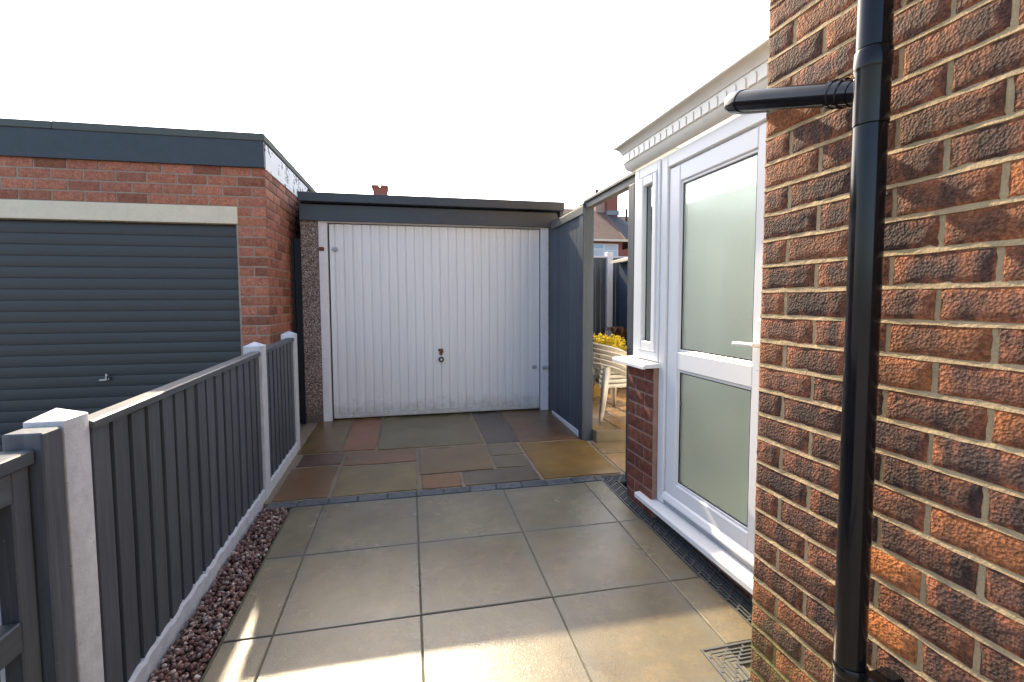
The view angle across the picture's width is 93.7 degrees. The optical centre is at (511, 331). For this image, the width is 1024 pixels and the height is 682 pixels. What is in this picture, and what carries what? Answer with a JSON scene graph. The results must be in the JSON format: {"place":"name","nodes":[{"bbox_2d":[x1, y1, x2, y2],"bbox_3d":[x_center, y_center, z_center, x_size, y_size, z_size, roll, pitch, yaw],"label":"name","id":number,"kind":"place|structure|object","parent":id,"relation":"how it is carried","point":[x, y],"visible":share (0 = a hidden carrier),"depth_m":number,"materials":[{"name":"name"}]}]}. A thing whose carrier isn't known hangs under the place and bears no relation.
{"place":"outdoors","nodes":[
{"label":"outdoors","id":0,"kind":"place"},
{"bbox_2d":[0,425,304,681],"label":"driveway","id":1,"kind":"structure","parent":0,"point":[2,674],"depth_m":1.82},
{"bbox_2d":[149,507,287,681],"bbox_3d":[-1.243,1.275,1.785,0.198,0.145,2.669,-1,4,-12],"label":"gravel","id":2,"kind":"structure","parent":0,"point":[247,552],"depth_m":2.16,"materials":[{"name":"gravel"}]},
{"bbox_2d":[371,185,388,194],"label":"red chimney house","id":3,"kind":"structure","parent":0,"point":[381,190],"depth_m":22.64,"materials":[{"name":"brown brick"}]},
{"bbox_2d":[0,0,769,215],"label":"sky","id":4,"kind":"structure","parent":0,"point":[524,100],"materials":[{"name":"white"}]},
{"bbox_2d":[263,409,625,507],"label":"flagstone paving","id":5,"kind":"structure","parent":0,"point":[334,458],"depth_m":4.07,"materials":[{"name":"stone"}]},
{"bbox_2d":[595,429,625,442],"bbox_3d":[3.137,0.969,4.934,4.840,0.186,0.030,-1,4,-12],"label":"step","id":6,"kind":"object","parent":5,"relation":"on","point":[610,435],"visible":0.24,"depth_m":4.44,"materials":[{"name":"stone"}]},
{"bbox_2d":[300,409,624,485],"bbox_3d":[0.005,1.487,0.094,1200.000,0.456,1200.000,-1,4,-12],"label":"ground","id":7,"kind":"structure","parent":0,"point":[407,415],"depth_m":5.45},
{"bbox_2d":[0,426,76,681],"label":"timber gate","id":8,"kind":"structure","parent":7,"relation":"on","point":[37,641],"depth_m":1.29,"materials":[{"name":"grey wood"}]},
{"bbox_2d":[0,118,315,451],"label":"brick garage","id":9,"kind":"structure","parent":7,"relation":"on","point":[136,260],"depth_m":4.04,"materials":[{"name":"brick"}]},
{"bbox_2d":[0,220,240,451],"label":"garage door","id":10,"kind":"structure","parent":9,"relation":"in","point":[94,317],"depth_m":4.04,"materials":[{"name":"metal"}]},
{"bbox_2d":[23,331,300,681],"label":"boarded fence","id":11,"kind":"object","parent":7,"relation":"on","point":[169,487],"visible":0.84,"depth_m":1.92,"materials":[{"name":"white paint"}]},
{"bbox_2d":[290,239,305,422],"bbox_3d":[-2.242,0.004,5.099,0.222,1.950,0.050,-1,4,-12],"label":"gap fence","id":12,"kind":"object","parent":7,"relation":"on","point":[296,280],"visible":0.27,"depth_m":5.06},
{"bbox_2d":[294,189,328,238],"bbox_3d":[-2.396,-0.371,5.825,0.426,2.611,1.337,-1,4,-12],"label":"dark bush","id":13,"kind":"object","parent":7,"relation":"on","point":[298,220],"visible":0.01,"depth_m":5.21,"materials":[{"name":"plant"}]},
{"bbox_2d":[297,191,563,422],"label":"concrete garage","id":14,"kind":"structure","parent":7,"relation":"on","point":[418,305],"depth_m":5.20,"materials":[{"name":"white paint"}]},
{"bbox_2d":[329,224,539,418],"bbox_3d":[-0.766,-0.112,5.261,2.291,2.040,0.057,-1,4,-12],"label":"garage door","id":15,"kind":"structure","parent":14,"relation":"in","point":[426,320],"depth_m":5.24,"materials":[{"name":"white paint"}]},
{"bbox_2d":[262,475,603,513],"bbox_3d":[-0.464,1.134,3.370,2.340,0.048,0.110,-1,4,-12],"label":"sett edging","id":16,"kind":"object","parent":7,"relation":"on","point":[289,505],"visible":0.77,"depth_m":3.33,"materials":[{"name":"grey grey stone setts"},{"name":"dark sand"}]},
{"bbox_2d":[549,172,634,487],"bbox_3d":[0.682,-0.039,4.462,0.112,2.295,2.108,-1,4,-12],"label":"timber screen","id":17,"kind":"object","parent":7,"relation":"on","point":[571,252],"visible":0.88,"depth_m":4.57,"materials":[{"name":"blue paint"}]},
{"bbox_2d":[593,252,627,343],"bbox_3d":[1.348,-0.460,9.466,4.800,2.200,0.150,-1,4,-12],"label":"fence","id":18,"kind":"object","parent":7,"relation":"on","point":[606,293],"visible":0.12,"depth_m":9.54,"materials":[{"name":"grey wood"}]},
{"bbox_2d":[612,37,768,606],"bbox_3d":[2.066,0.060,2.808,2.455,2.560,1.635,-1,4,-13],"label":"porch","id":19,"kind":"object","parent":7,"relation":"on","point":[694,160],"visible":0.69,"depth_m":2.53,"materials":[{"name":"white plastic"}]},
{"bbox_2d":[633,158,661,361],"bbox_3d":[0.880,-0.434,3.057,0.080,1.222,0.315,-1,4,-13],"label":"window","id":20,"kind":"structure","parent":19,"relation":"in","point":[648,180],"depth_m":3.06,"materials":[{"name":"white plastic"}]},
{"bbox_2d":[661,122,766,566],"bbox_3d":[1.014,0.056,2.456,0.115,1.955,0.814,-1,4,-13],"label":"door","id":21,"kind":"structure","parent":19,"relation":"in","point":[717,195],"depth_m":2.43,"materials":[{"name":"white plastic"}]},
{"bbox_2d":[750,0,1023,681],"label":"brick house","id":22,"kind":"structure","parent":7,"relation":"on","point":[946,601],"depth_m":1.18,"materials":[{"name":"rustic red-brown brick"},{"name":"sand-coloured mortar"}]},
{"bbox_2d":[724,0,903,681],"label":"soil pipe","id":23,"kind":"object","parent":22,"relation":"attached to","point":[864,93],"visible":0.99,"depth_m":1.20,"materials":[{"name":"black plastic"}]},
{"bbox_2d":[200,481,751,681],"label":"patio","id":24,"kind":"structure","parent":0,"point":[597,581],"depth_m":2.20,"materials":[{"name":"beige stone"}]},
{"bbox_2d":[599,474,752,681],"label":"channel drain","id":25,"kind":"object","parent":24,"relation":"on","point":[706,571],"visible":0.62,"depth_m":2.40,"materials":[{"name":"grey metal"}]},
{"bbox_2d":[563,190,627,255],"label":"tiled house","id":26,"kind":"structure","parent":0,"point":[610,231],"depth_m":29.27,"materials":[{"name":"brown tile"}]},
{"bbox_2d":[594,243,617,255],"bbox_3d":[5.403,-4.707,28.091,1.720,0.860,0.095,-1,4,-12],"label":"window","id":27,"kind":"structure","parent":26,"relation":"in","point":[600,249],"depth_m":28.05,"materials":[{"name":"blue"}]},
{"bbox_2d":[592,388,625,440],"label":"garden paving","id":28,"kind":"structure","parent":0,"point":[614,417],"depth_m":5.05,"materials":[{"name":"stone"}]},
{"bbox_2d":[593,383,600,397],"bbox_3d":[0.973,0.634,6.037,0.416,0.350,0.416,-3,4,-34],"label":"garden pot","id":29,"kind":"object","parent":28,"relation":"on","point":[596,390],"visible":0.07,"depth_m":5.92,"materials":[{"name":"ceramic"}]},
{"bbox_2d":[593,362,625,421],"bbox_3d":[1.005,0.580,5.074,0.533,0.582,0.608,-2,4,-20],"label":"plastic chair","id":30,"kind":"object","parent":28,"relation":"on","point":[612,386],"visible":0.23,"depth_m":4.84,"materials":[{"name":"beige plastic"}]},
{"bbox_2d":[593,357,626,416],"bbox_3d":[1.009,0.533,5.079,0.533,0.582,0.608,-2,4,-20],"label":"plastic chair","id":31,"kind":"object","parent":30,"relation":"on","point":[617,365],"visible":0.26,"depth_m":4.83,"materials":[{"name":"beige plastic"}]},
{"bbox_2d":[593,352,626,411],"bbox_3d":[1.015,0.486,5.075,0.533,0.582,0.608,-2,4,-20],"label":"plastic chair","id":32,"kind":"object","parent":31,"relation":"on","point":[606,357],"visible":0.27,"depth_m":4.83,"materials":[{"name":"beige plastic"}]},
{"bbox_2d":[593,347,622,407],"bbox_3d":[1.017,0.439,5.071,0.533,0.582,0.608,-2,4,-21],"label":"plastic chair","id":33,"kind":"object","parent":32,"relation":"on","point":[609,353],"visible":0.3,"depth_m":4.78,"materials":[{"name":"beige plastic"}]},
{"bbox_2d":[593,343,626,401],"bbox_3d":[1.024,0.392,5.075,0.533,0.582,0.608,-2,4,-20],"label":"plastic chair","id":34,"kind":"object","parent":33,"relation":"on","point":[609,348],"visible":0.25,"depth_m":4.80,"materials":[{"name":"beige plastic"}]},
{"bbox_2d":[610,257,627,347],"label":"garden shed","id":35,"kind":"structure","parent":28,"relation":"on","point":[623,274],"depth_m":8.88,"materials":[{"name":"blue paint"}]},
{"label":"raised bed","id":36,"kind":"structure","parent":28,"relation":"on","visible":0},
{"bbox_2d":[593,333,626,351],"bbox_3d":[1.456,0.217,6.966,1.071,0.574,0.720,-1,4,-12],"label":"yellow shrub","id":37,"kind":"object","parent":36,"relation":"on","point":[618,344],"visible":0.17,"depth_m":6.97,"materials":[{"name":"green plant"}]},
{"bbox_2d":[601,326,626,345],"bbox_3d":[2.014,0.147,8.781,0.805,0.470,0.835,-1,4,-12],"label":"brown fern","id":38,"kind":"object","parent":36,"relation":"on","point":[620,331],"visible":0.59,"depth_m":8.66,"materials":[{"name":"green plant"}]},
{"bbox_2d":[618,209,627,255],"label":"brown roofed house","id":39,"kind":"structure","parent":0,"point":[625,251],"depth_m":40.94,"materials":[{"name":"tile"}]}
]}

